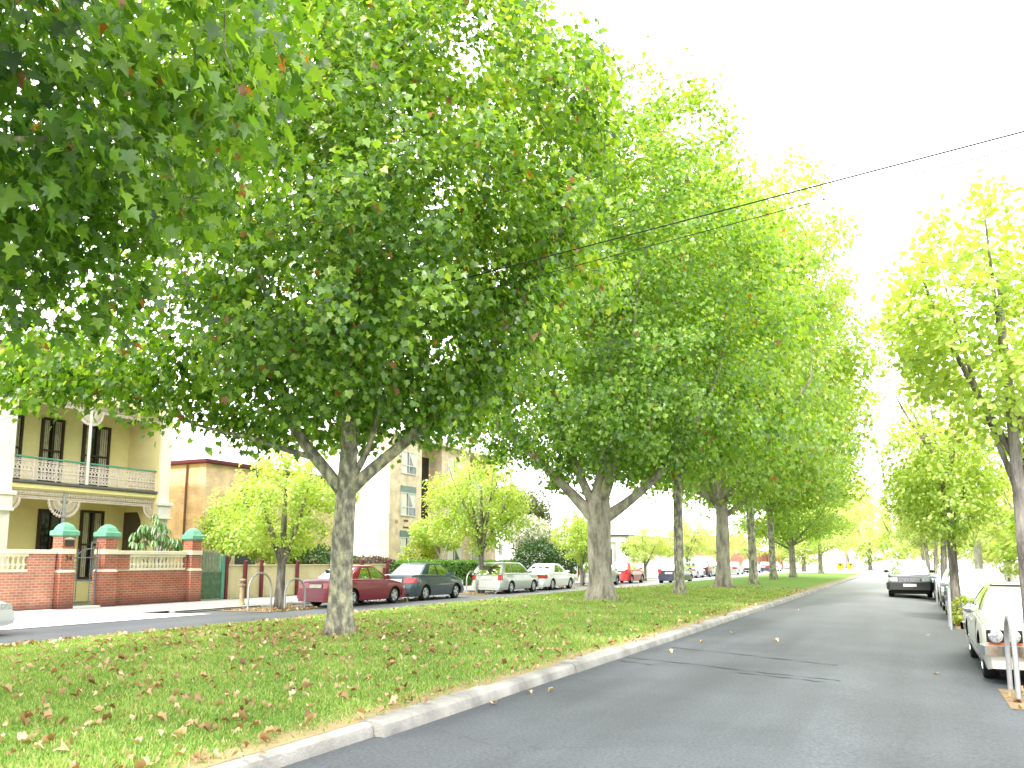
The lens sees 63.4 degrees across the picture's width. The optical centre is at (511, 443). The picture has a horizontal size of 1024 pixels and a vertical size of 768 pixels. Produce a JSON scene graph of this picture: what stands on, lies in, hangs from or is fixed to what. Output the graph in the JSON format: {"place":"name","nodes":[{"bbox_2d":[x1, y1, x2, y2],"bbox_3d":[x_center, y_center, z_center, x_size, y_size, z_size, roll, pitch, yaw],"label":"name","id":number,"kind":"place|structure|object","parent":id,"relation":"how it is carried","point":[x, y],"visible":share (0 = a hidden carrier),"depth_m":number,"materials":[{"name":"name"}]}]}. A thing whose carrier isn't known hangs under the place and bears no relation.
{"place":"outdoors","nodes":[
{"label":"outdoors","id":0,"kind":"place"},
{"bbox_2d":[0,609,202,629],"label":"driveway","id":1,"kind":"structure","parent":0,"point":[30,616],"depth_m":22.50,"materials":[{"name":"concrete"}]},
{"bbox_2d":[19,567,801,620],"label":"footpath","id":2,"kind":"structure","parent":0,"point":[139,608],"depth_m":28.06,"materials":[{"name":"concrete"}]},
{"bbox_2d":[238,578,246,604],"bbox_3d":[-9.174,5.033,28.195,0.290,0.900,0.260,-4,-9,25],"label":"bollard","id":3,"kind":"object","parent":2,"relation":"on","point":[242,584],"visible":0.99,"depth_m":28.13,"materials":[{"name":"beige paint"}]},
{"bbox_2d":[755,510,835,563],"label":"distant tree","id":4,"kind":"object","parent":2,"relation":"on","point":[783,558],"visible":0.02,"depth_m":155.62,"materials":[{"name":"green plant"}]},
{"bbox_2d":[895,527,967,563],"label":"distant tree","id":5,"kind":"object","parent":2,"relation":"on","point":[932,558],"depth_m":141.02,"materials":[{"name":"green plant"}]},
{"bbox_2d":[960,517,982,568],"bbox_3d":[25.058,4.464,45.484,1.100,7.000,0.400,-4,-9,25],"label":"street pole","id":6,"kind":"object","parent":2,"relation":"on","point":[978,557],"visible":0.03,"depth_m":44.98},
{"bbox_2d":[962,469,1018,577],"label":"garden tree","id":7,"kind":"object","parent":2,"relation":"on","point":[997,529],"visible":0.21,"depth_m":42.58,"materials":[{"name":"green plant"}]},
{"bbox_2d":[982,437,1022,568],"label":"garden tree","id":8,"kind":"object","parent":2,"relation":"on","point":[1010,543],"visible":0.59,"depth_m":19.17,"materials":[{"name":"green plant"}]},
{"bbox_2d":[0,573,861,767],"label":"median lawn","id":9,"kind":"structure","parent":0,"point":[804,581],"depth_m":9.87,"materials":[{"name":"plant"}]},
{"bbox_2d":[0,0,362,380],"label":"plane tree","id":10,"kind":"object","parent":9,"relation":"on","point":[64,183],"visible":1,"depth_m":7.12,"materials":[{"name":"green plant"}]},
{"bbox_2d":[0,0,645,635],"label":"plane tree","id":11,"kind":"object","parent":9,"relation":"on","point":[350,372],"visible":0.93,"depth_m":13.94,"materials":[{"name":"green plant"}]},
{"bbox_2d":[0,584,806,767],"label":"leaf litter","id":12,"kind":"object","parent":9,"relation":"on","point":[144,761],"visible":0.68,"depth_m":11.56,"materials":[{"name":"plant"}]},
{"bbox_2d":[436,35,809,600],"bbox_3d":[3.162,-3.974,28.245,13.033,19.146,12.937,-4,-9,25],"label":"plane tree","id":13,"kind":"object","parent":9,"relation":"on","point":[609,429],"visible":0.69,"depth_m":26.47,"materials":[{"name":"green plant"}]},
{"bbox_2d":[528,127,842,593],"bbox_3d":[6.529,-3.348,34.271,13.172,19.513,12.776,0,-8,3],"label":"plane tree","id":14,"kind":"object","parent":9,"relation":"on","point":[787,427],"visible":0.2,"depth_m":32.11,"materials":[{"name":"green plant"}]},
{"bbox_2d":[621,140,870,586],"bbox_3d":[11.090,-4.540,44.623,15.324,24.807,16.186,0,-8,-3],"label":"plane tree","id":15,"kind":"object","parent":9,"relation":"on","point":[713,493],"visible":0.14,"depth_m":41.88,"materials":[{"name":"green plant"}]},
{"bbox_2d":[663,320,897,579],"bbox_3d":[18.677,0.318,60.355,15.807,19.513,15.331,3,-9,-23],"label":"plane tree","id":16,"kind":"object","parent":9,"relation":"on","point":[779,504],"visible":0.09,"depth_m":58.06,"materials":[{"name":"green plant"}]},
{"bbox_2d":[672,223,898,583],"bbox_3d":[14.253,-2.705,49.571,15.331,22.585,15.807,4,-9,-27],"label":"plane tree","id":17,"kind":"object","parent":9,"relation":"on","point":[853,447],"visible":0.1,"depth_m":47.12,"materials":[{"name":"green plant"}]},
{"bbox_2d":[727,441,863,576],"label":"plane tree","id":18,"kind":"object","parent":9,"relation":"on","point":[787,531],"visible":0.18,"depth_m":65.35,"materials":[{"name":"green plant"}]},
{"bbox_2d":[774,475,878,573],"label":"plane tree","id":19,"kind":"object","parent":9,"relation":"on","point":[818,548],"visible":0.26,"depth_m":85.54,"materials":[{"name":"green plant"}]},
{"bbox_2d":[0,567,1023,767],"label":"road","id":20,"kind":"structure","parent":0,"point":[891,699],"depth_m":9.49,"materials":[{"name":"asphalt"}]},
{"bbox_2d":[0,601,14,625],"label":"parked car","id":21,"kind":"object","parent":20,"relation":"on","point":[7,616],"visible":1,"depth_m":17.86,"materials":[{"name":"white paint"}]},
{"bbox_2d":[297,565,406,605],"bbox_3d":[-5.758,5.176,30.452,2.007,1.435,4.721,-4,-9,25],"label":"parked car","id":22,"kind":"object","parent":20,"relation":"on","point":[369,582],"visible":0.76,"depth_m":29.61,"materials":[{"name":"red paint"}]},
{"bbox_2d":[223,585,580,611],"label":"leaf litter","id":23,"kind":"object","parent":20,"relation":"on","point":[289,605],"visible":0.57,"depth_m":30.72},
{"bbox_2d":[168,577,657,612],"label":"street kerb","id":24,"kind":"structure","parent":20,"relation":"on","point":[267,605],"depth_m":28.05,"materials":[{"name":"concrete"}]},
{"bbox_2d":[175,605,260,612],"bbox_3d":[-9.408,5.338,26.755,0.018,0.075,3.700,-4,-9,25],"label":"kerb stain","id":25,"kind":"object","parent":24,"relation":"on","point":[213,609],"visible":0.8,"depth_m":26.39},
{"bbox_2d":[385,563,463,600],"bbox_3d":[-3.695,5.740,34.750,1.997,1.515,4.421,-4,-9,25],"label":"parked car","id":26,"kind":"object","parent":20,"relation":"on","point":[423,581],"visible":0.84,"depth_m":33.80,"materials":[{"name":"grey paint"}]},
{"bbox_2d":[472,562,538,593],"bbox_3d":[-0.262,6.743,41.892,2.081,1.515,4.744,-4,-9,25],"label":"parked car","id":27,"kind":"object","parent":20,"relation":"on","point":[508,577],"visible":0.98,"depth_m":40.18,"materials":[{"name":"silver metal"}]},
{"bbox_2d":[205,574,864,767],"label":"median kerb","id":28,"kind":"structure","parent":20,"relation":"on","point":[387,724],"depth_m":8.82,"materials":[{"name":"concrete"}]},
{"bbox_2d":[525,563,574,589],"bbox_3d":[2.021,7.450,46.636,2.007,1.435,4.721,-4,-9,25],"label":"parked car","id":29,"kind":"object","parent":20,"relation":"on","point":[551,576],"visible":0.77,"depth_m":45.70,"materials":[{"name":"white paint"}]},
{"bbox_2d":[578,563,619,584],"bbox_3d":[5.762,8.524,54.421,1.988,1.475,4.113,-4,-9,25],"label":"parked car","id":30,"kind":"object","parent":20,"relation":"on","point":[616,577],"visible":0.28,"depth_m":53.40,"materials":[{"name":"silver metal"}]},
{"bbox_2d":[217,580,1023,709],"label":"earth patch","id":31,"kind":"object","parent":20,"relation":"on","point":[1012,704],"visible":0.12,"depth_m":17.91,"materials":[{"name":"soil"}]},
{"bbox_2d":[247,572,271,610],"bbox_3d":[-8.106,4.794,26.653,0.064,1.325,1.111,-4,-9,25],"label":"steel hoop","id":32,"kind":"object","parent":31,"relation":"on","point":[253,576],"visible":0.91,"depth_m":26.64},
{"bbox_2d":[197,441,365,608],"bbox_3d":[-7.699,2.806,27.727,5.371,5.869,5.006,-3,-8,19],"label":"street tree","id":33,"kind":"object","parent":31,"relation":"on","point":[284,541],"visible":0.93,"depth_m":27.05,"materials":[{"name":"green plant"}]},
{"bbox_2d":[283,578,305,607],"bbox_3d":[-7.158,4.992,27.344,0.064,1.125,1.061,-4,-9,25],"label":"steel hoop","id":34,"kind":"object","parent":31,"relation":"on","point":[288,583],"visible":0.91,"depth_m":27.37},
{"bbox_2d":[419,448,534,593],"bbox_3d":[-1.566,3.896,40.686,5.579,7.309,5.748,-4,-9,25],"label":"street tree","id":35,"kind":"object","parent":31,"relation":"on","point":[490,518],"visible":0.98,"depth_m":40.19,"materials":[{"name":"green plant"}]},
{"bbox_2d":[549,508,612,585],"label":"street tree","id":36,"kind":"object","parent":31,"relation":"on","point":[573,538],"visible":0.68,"depth_m":52.61,"materials":[{"name":"green plant"}]},
{"bbox_2d":[617,524,670,580],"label":"street tree","id":37,"kind":"object","parent":31,"relation":"on","point":[640,555],"visible":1,"depth_m":64.92,"materials":[{"name":"green plant"}]},
{"bbox_2d":[901,449,967,592],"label":"street tree","id":38,"kind":"object","parent":31,"relation":"on","point":[935,558],"depth_m":43.38,"materials":[{"name":"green plant"}]},
{"bbox_2d":[863,169,1023,626],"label":"street tree","id":39,"kind":"object","parent":31,"relation":"on","point":[930,331],"visible":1,"depth_m":10.22,"materials":[{"name":"green plant"}]},
{"bbox_2d":[872,369,1014,624],"bbox_3d":[11.792,1.452,22.252,3.809,7.349,4.002,0,-8,-1],"label":"street tree","id":40,"kind":"object","parent":31,"relation":"on","point":[944,470],"visible":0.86,"depth_m":21.96,"materials":[{"name":"green plant"}]},
{"bbox_2d":[896,410,996,576],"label":"street tree","id":41,"kind":"object","parent":31,"relation":"on","point":[943,554],"visible":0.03,"depth_m":32.44,"materials":[{"name":"green plant"}]},
{"bbox_2d":[951,593,972,623],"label":"kerb sapling","id":42,"kind":"object","parent":31,"relation":"on","point":[959,618],"visible":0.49,"depth_m":21.63,"materials":[{"name":"green plant"}]},
{"bbox_2d":[939,601,1023,708],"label":"leaf litter","id":43,"kind":"object","parent":31,"relation":"on","point":[1015,698],"visible":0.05,"depth_m":10.37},
{"bbox_2d":[1004,614,1021,700],"bbox_3d":[6.409,2.753,10.624,0.064,1.105,1.011,-4,-9,25],"label":"steel hoop","id":44,"kind":"object","parent":31,"relation":"on","point":[1009,624],"visible":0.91,"depth_m":10.40,"materials":[{"name":"metal"}]},
{"bbox_2d":[612,562,644,582],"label":"parked car","id":45,"kind":"object","parent":20,"relation":"on","point":[630,572],"visible":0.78,"depth_m":58.16,"materials":[{"name":"red paint"}]},
{"bbox_2d":[658,562,692,582],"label":"dark car","id":46,"kind":"object","parent":20,"relation":"on","point":[666,571],"visible":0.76,"depth_m":58.22,"materials":[{"name":"blue paint"}]},
{"bbox_2d":[663,514,712,561],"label":"street tree","id":47,"kind":"object","parent":20,"relation":"on","point":[688,543],"visible":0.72,"depth_m":77.55,"materials":[{"name":"green plant"}]},
{"bbox_2d":[684,562,705,577],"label":"parked car","id":48,"kind":"object","parent":20,"relation":"on","point":[697,569],"visible":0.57,"depth_m":76.41,"materials":[{"name":"white paint"}]},
{"bbox_2d":[694,562,715,576],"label":"parked car","id":49,"kind":"object","parent":20,"relation":"on","point":[710,568],"visible":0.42,"depth_m":80.98,"materials":[{"name":"grey paint"}]},
{"bbox_2d":[701,526,742,559],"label":"street tree","id":50,"kind":"object","parent":20,"relation":"on","point":[733,540],"visible":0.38,"depth_m":91.03,"materials":[{"name":"yellow plant"}]},
{"bbox_2d":[621,647,840,681],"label":"road cracks","id":51,"kind":"object","parent":20,"relation":"on","point":[742,670],"visible":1,"depth_m":12.58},
{"bbox_2d":[730,562,743,574],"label":"parked car","id":52,"kind":"object","parent":20,"relation":"on","point":[737,567],"visible":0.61,"depth_m":94.35,"materials":[{"name":"silver metal"}]},
{"bbox_2d":[731,528,767,558],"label":"street tree","id":53,"kind":"object","parent":20,"relation":"on","point":[743,546],"visible":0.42,"depth_m":107.81,"materials":[{"name":"yellow plant"}]},
{"bbox_2d":[742,560,761,572],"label":"parked car","id":54,"kind":"object","parent":20,"relation":"on","point":[745,563],"visible":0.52,"depth_m":104.75,"materials":[{"name":"white paint"}]},
{"bbox_2d":[763,507,842,571],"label":"distant tree","id":55,"kind":"object","parent":20,"relation":"on","point":[803,554],"visible":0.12,"depth_m":120.39,"materials":[{"name":"green plant"}]},
{"bbox_2d":[829,471,882,567],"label":"distant tree","id":56,"kind":"object","parent":20,"relation":"on","point":[846,558],"visible":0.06,"depth_m":174.14,"materials":[{"name":"green plant"}]},
{"bbox_2d":[830,499,898,569],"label":"distant tree","id":57,"kind":"object","parent":20,"relation":"on","point":[867,552],"visible":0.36,"depth_m":136.11,"materials":[{"name":"green plant"}]},
{"bbox_2d":[862,502,924,564],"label":"distant tree","id":58,"kind":"object","parent":20,"relation":"on","point":[903,550],"visible":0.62,"depth_m":118.55,"materials":[{"name":"green plant"}]},
{"bbox_2d":[884,559,934,597],"bbox_3d":[18.408,6.198,38.369,2.100,1.675,4.924,-4,-9,25],"label":"oncoming wagon","id":59,"kind":"object","parent":20,"relation":"on","point":[908,576],"visible":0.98,"depth_m":36.52,"materials":[{"name":"grey paint"}]},
{"bbox_2d":[887,500,940,571],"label":"street tree","id":60,"kind":"object","parent":20,"relation":"on","point":[911,539],"visible":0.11,"depth_m":54.35,"materials":[{"name":"green plant"}]},
{"bbox_2d":[899,525,939,559],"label":"street tree","id":61,"kind":"object","parent":20,"relation":"on","point":[905,541],"visible":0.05,"depth_m":78.28,"materials":[{"name":"green plant"}]},
{"bbox_2d":[946,588,952,629],"bbox_3d":[11.056,4.202,20.937,0.064,1.105,1.061,-4,-9,25],"label":"steel hoop","id":62,"kind":"object","parent":20,"relation":"on","point":[949,612],"visible":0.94,"depth_m":20.56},
{"bbox_2d":[930,565,973,600],"bbox_3d":[19.162,5.994,35.698,2.081,1.515,4.744,-4,-9,25],"label":"parked car","id":63,"kind":"object","parent":20,"relation":"on","point":[937,575],"visible":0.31,"depth_m":35.38,"materials":[{"name":"blue paint"}]},
{"bbox_2d":[935,568,972,609],"bbox_3d":[16.235,5.178,29.601,2.007,1.435,4.721,-4,-9,25],"label":"parked car","id":64,"kind":"object","parent":20,"relation":"on","point":[944,577],"visible":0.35,"depth_m":29.33,"materials":[{"name":"white paint"}]},
{"bbox_2d":[940,569,1005,614],"bbox_3d":[13.912,4.479,24.772,1.988,1.475,4.113,-4,-9,25],"label":"parked car","id":65,"kind":"object","parent":20,"relation":"on","point":[973,582],"visible":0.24,"depth_m":24.21,"materials":[{"name":"white paint"}]},
{"bbox_2d":[960,581,1023,677],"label":"old sedan","id":66,"kind":"object","parent":20,"relation":"on","point":[990,607],"visible":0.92,"depth_m":12.51,"materials":[{"name":"beige metal"}]},
{"bbox_2d":[0,0,1023,559],"label":"sky","id":67,"kind":"structure","parent":0,"point":[869,85],"materials":[{"name":"white"}]},
{"bbox_2d":[1,145,1023,419],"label":"overhead cable","id":68,"kind":"object","parent":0,"point":[741,221],"visible":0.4,"depth_m":10.71,"materials":[{"name":"rubber"}]},
{"bbox_2d":[73,567,974,605],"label":"garden ground","id":69,"kind":"structure","parent":0,"point":[80,602],"depth_m":32.91,"materials":[{"name":"soil"}]},
{"bbox_2d":[0,339,175,601],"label":"terrace house","id":70,"kind":"structure","parent":69,"relation":"on","point":[86,477],"depth_m":31.12,"materials":[{"name":"beige paint"}]},
{"bbox_2d":[13,414,24,478],"bbox_3d":[-17.693,0.072,29.073,0.088,2.350,1.000,-4,-9,25],"label":"window","id":71,"kind":"structure","parent":70,"relation":"in","point":[20,424],"depth_m":29.46,"materials":[{"name":"black glass"}]},
{"bbox_2d":[35,509,61,549],"bbox_3d":[-16.898,4.043,30.202,0.088,3.300,1.000,-4,-9,25],"label":"window","id":72,"kind":"structure","parent":70,"relation":"in","point":[46,522],"depth_m":30.19,"materials":[{"name":"black glass"}]},
{"bbox_2d":[37,417,65,482],"bbox_3d":[-16.984,0.255,30.552,0.088,2.400,0.900,-4,-9,25],"label":"window","id":73,"kind":"structure","parent":70,"relation":"in","point":[52,440],"depth_m":30.58,"materials":[{"name":"black glass"}]},
{"bbox_2d":[76,510,104,578],"bbox_3d":[-16.167,3.860,31.778,0.088,2.600,1.000,-4,-9,25],"label":"door","id":74,"kind":"structure","parent":70,"relation":"in","point":[91,521],"depth_m":31.68,"materials":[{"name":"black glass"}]},
{"bbox_2d":[79,424,111,486],"bbox_3d":[-16.189,0.487,32.206,0.088,2.400,1.200,-4,-9,25],"label":"window","id":75,"kind":"structure","parent":70,"relation":"in","point":[100,439],"depth_m":32.31,"materials":[{"name":"black glass"}]},
{"bbox_2d":[0,523,204,610],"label":"front wall","id":76,"kind":"structure","parent":69,"relation":"on","point":[41,579],"depth_m":27.64,"materials":[{"name":"red brick"}]},
{"bbox_2d":[73,542,98,605],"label":"garden gate","id":77,"kind":"structure","parent":76,"relation":"attached to","point":[95,571],"depth_m":27.31,"materials":[{"name":"grey metal"}]},
{"bbox_2d":[128,514,182,567],"bbox_3d":[-13.309,4.223,30.806,1.358,3.228,2.427,-6,-10,39],"label":"garden plant","id":78,"kind":"object","parent":69,"relation":"on","point":[146,531],"visible":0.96,"depth_m":30.68,"materials":[{"name":"green plant"}]},
{"bbox_2d":[165,445,334,571],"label":"brick house","id":79,"kind":"structure","parent":69,"relation":"on","point":[198,474],"depth_m":37.98,"materials":[{"name":"orange brick"}]},
{"bbox_2d":[233,550,255,564],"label":"window","id":80,"kind":"structure","parent":79,"relation":"in","point":[236,561],"depth_m":38.89,"materials":[{"name":"grey glass"}]},
{"bbox_2d":[192,502,311,571],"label":"garden tree","id":81,"kind":"object","parent":69,"relation":"on","point":[212,523],"visible":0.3,"depth_m":35.16,"materials":[{"name":"green plant"}]},
{"bbox_2d":[224,555,389,598],"bbox_3d":[-8.869,6.005,38.024,0.217,1.730,11.717,-4,-9,25],"label":"boundary fence","id":82,"kind":"object","parent":69,"relation":"on","point":[259,585],"visible":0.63,"depth_m":34.94,"materials":[{"name":"paint"}]},
{"bbox_2d":[201,550,225,598],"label":"side gate","id":83,"kind":"structure","parent":82,"relation":"attached to","point":[212,584],"depth_m":32.24,"materials":[{"name":"metal"}]},
{"bbox_2d":[353,555,395,566],"bbox_3d":[-7.188,6.141,42.893,0.980,0.795,3.985,-4,-9,25],"label":"creeper","id":84,"kind":"object","parent":82,"relation":"on","point":[377,560],"visible":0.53,"depth_m":42.66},
{"bbox_2d":[286,543,368,563],"bbox_3d":[-9.025,5.848,41.014,2.120,1.961,6.491,-4,-9,25],"label":"shrub","id":85,"kind":"object","parent":69,"relation":"on","point":[322,554],"visible":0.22,"depth_m":39.64,"materials":[{"name":"green plant"}]},
{"bbox_2d":[196,429,515,569],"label":"apartment block","id":86,"kind":"structure","parent":69,"relation":"on","point":[389,508],"depth_m":53.85,"materials":[{"name":"paint"}]},
{"bbox_2d":[399,537,414,559],"bbox_3d":[-6.792,7.110,53.824,0.060,2.100,1.800,-4,-9,25],"label":"window","id":87,"kind":"structure","parent":86,"relation":"in","point":[404,541],"depth_m":53.58,"materials":[{"name":"glass"}]},
{"bbox_2d":[400,492,415,516],"bbox_3d":[-6.792,3.966,54.265,0.060,1.550,1.800,-4,-9,25],"label":"window","id":88,"kind":"structure","parent":86,"relation":"in","point":[407,500],"depth_m":54.22,"materials":[{"name":"glass"}]},
{"bbox_2d":[401,451,416,475],"bbox_3d":[-6.792,1.267,54.645,0.060,1.500,1.800,-4,-9,25],"label":"window","id":89,"kind":"structure","parent":86,"relation":"in","point":[409,459],"depth_m":54.64,"materials":[{"name":"glass"}]},
{"bbox_2d":[446,546,461,560],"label":"window","id":90,"kind":"structure","parent":86,"relation":"in","point":[451,555],"depth_m":59.69,"materials":[{"name":"metal"}]},
{"bbox_2d":[447,459,462,481],"bbox_3d":[-4.131,2.028,60.417,0.060,1.600,2.200,-4,-9,25],"label":"window","id":91,"kind":"structure","parent":86,"relation":"in","point":[459,465],"depth_m":59.99,"materials":[{"name":"glass"}]},
{"bbox_2d":[397,538,439,559],"bbox_3d":[-5.693,6.850,50.435,1.789,2.464,3.606,-4,-9,25],"label":"shrub","id":92,"kind":"object","parent":69,"relation":"on","point":[430,554],"visible":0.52,"depth_m":49.90,"materials":[{"name":"green plant"}]},
{"bbox_2d":[406,517,463,559],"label":"garden tree","id":93,"kind":"object","parent":69,"relation":"on","point":[420,536],"visible":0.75,"depth_m":49.82,"materials":[{"name":"green plant"}]},
{"bbox_2d":[389,559,513,585],"bbox_3d":[-3.109,7.952,51.015,1.404,1.772,14.548,-4,-9,25],"label":"hedge","id":94,"kind":"object","parent":69,"relation":"on","point":[461,569],"visible":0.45,"depth_m":49.80,"materials":[{"name":"green plant"}]},
{"bbox_2d":[483,476,553,534],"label":"garden tree","id":95,"kind":"object","parent":69,"relation":"on","point":[538,509],"visible":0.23,"depth_m":65.33,"materials":[{"name":"green plant"}]},
{"bbox_2d":[506,513,561,548],"bbox_3d":[1.604,6.662,61.689,2.691,2.970,7.674,-4,-9,25],"label":"flowering shrub","id":96,"kind":"object","parent":69,"relation":"on","point":[544,530],"visible":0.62,"depth_m":60.26,"materials":[{"name":"white plant"}]},
{"bbox_2d":[510,537,579,573],"bbox_3d":[2.558,8.510,60.584,2.886,3.302,11.288,-3,-9,21],"label":"shrub","id":97,"kind":"object","parent":69,"relation":"on","point":[549,553],"visible":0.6,"depth_m":58.19,"materials":[{"name":"green plant"}]},
{"bbox_2d":[502,538,617,577],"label":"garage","id":98,"kind":"structure","parent":69,"relation":"on","point":[507,551],"depth_m":76.57,"materials":[{"name":"paint"}]},
{"bbox_2d":[551,512,684,567],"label":"pale house","id":99,"kind":"structure","parent":69,"relation":"on","point":[623,524],"depth_m":110.23,"materials":[{"name":"paint"}]},
{"bbox_2d":[621,538,641,558],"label":"topiary","id":100,"kind":"object","parent":69,"relation":"on","point":[623,548],"visible":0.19,"depth_m":84.56,"materials":[{"name":"green plant"}]},
{"bbox_2d":[647,542,673,557],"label":"topiary","id":101,"kind":"object","parent":69,"relation":"on","point":[670,553],"visible":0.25,"depth_m":92.43,"materials":[{"name":"green plant"}]},
{"bbox_2d":[639,555,715,574],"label":"rendered wall","id":102,"kind":"structure","parent":69,"relation":"on","point":[652,567],"depth_m":90.02,"materials":[{"name":"paint"}]},
{"bbox_2d":[685,536,782,567],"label":"brick building","id":103,"kind":"structure","parent":69,"relation":"on","point":[736,557],"depth_m":136.16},
{"bbox_2d":[783,553,1017,567],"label":"building","id":104,"kind":"structure","parent":69,"relation":"on","point":[832,560],"depth_m":197.28,"materials":[{"name":"metal"}]},
{"bbox_2d":[938,510,994,564],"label":"distant tree","id":105,"kind":"object","parent":69,"relation":"on","point":[965,554],"visible":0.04,"depth_m":104.42,"materials":[{"name":"green plant"}]},
{"bbox_2d":[962,489,1017,580],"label":"garden tree","id":106,"kind":"object","parent":69,"relation":"on","point":[986,557],"visible":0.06,"depth_m":59.87,"materials":[{"name":"green plant"}]},
{"bbox_2d":[983,560,1019,581],"bbox_3d":[29.938,7.441,47.194,0.340,1.600,78.000,-4,-9,25],"label":"rendered fence","id":107,"kind":"object","parent":69,"relation":"on","point":[1012,577],"visible":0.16,"depth_m":62.26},
{"bbox_2d":[154,131,1023,359],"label":"overhead cable","id":108,"kind":"object","parent":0,"point":[750,203],"visible":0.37,"depth_m":10.56,"materials":[{"name":"rubber"}]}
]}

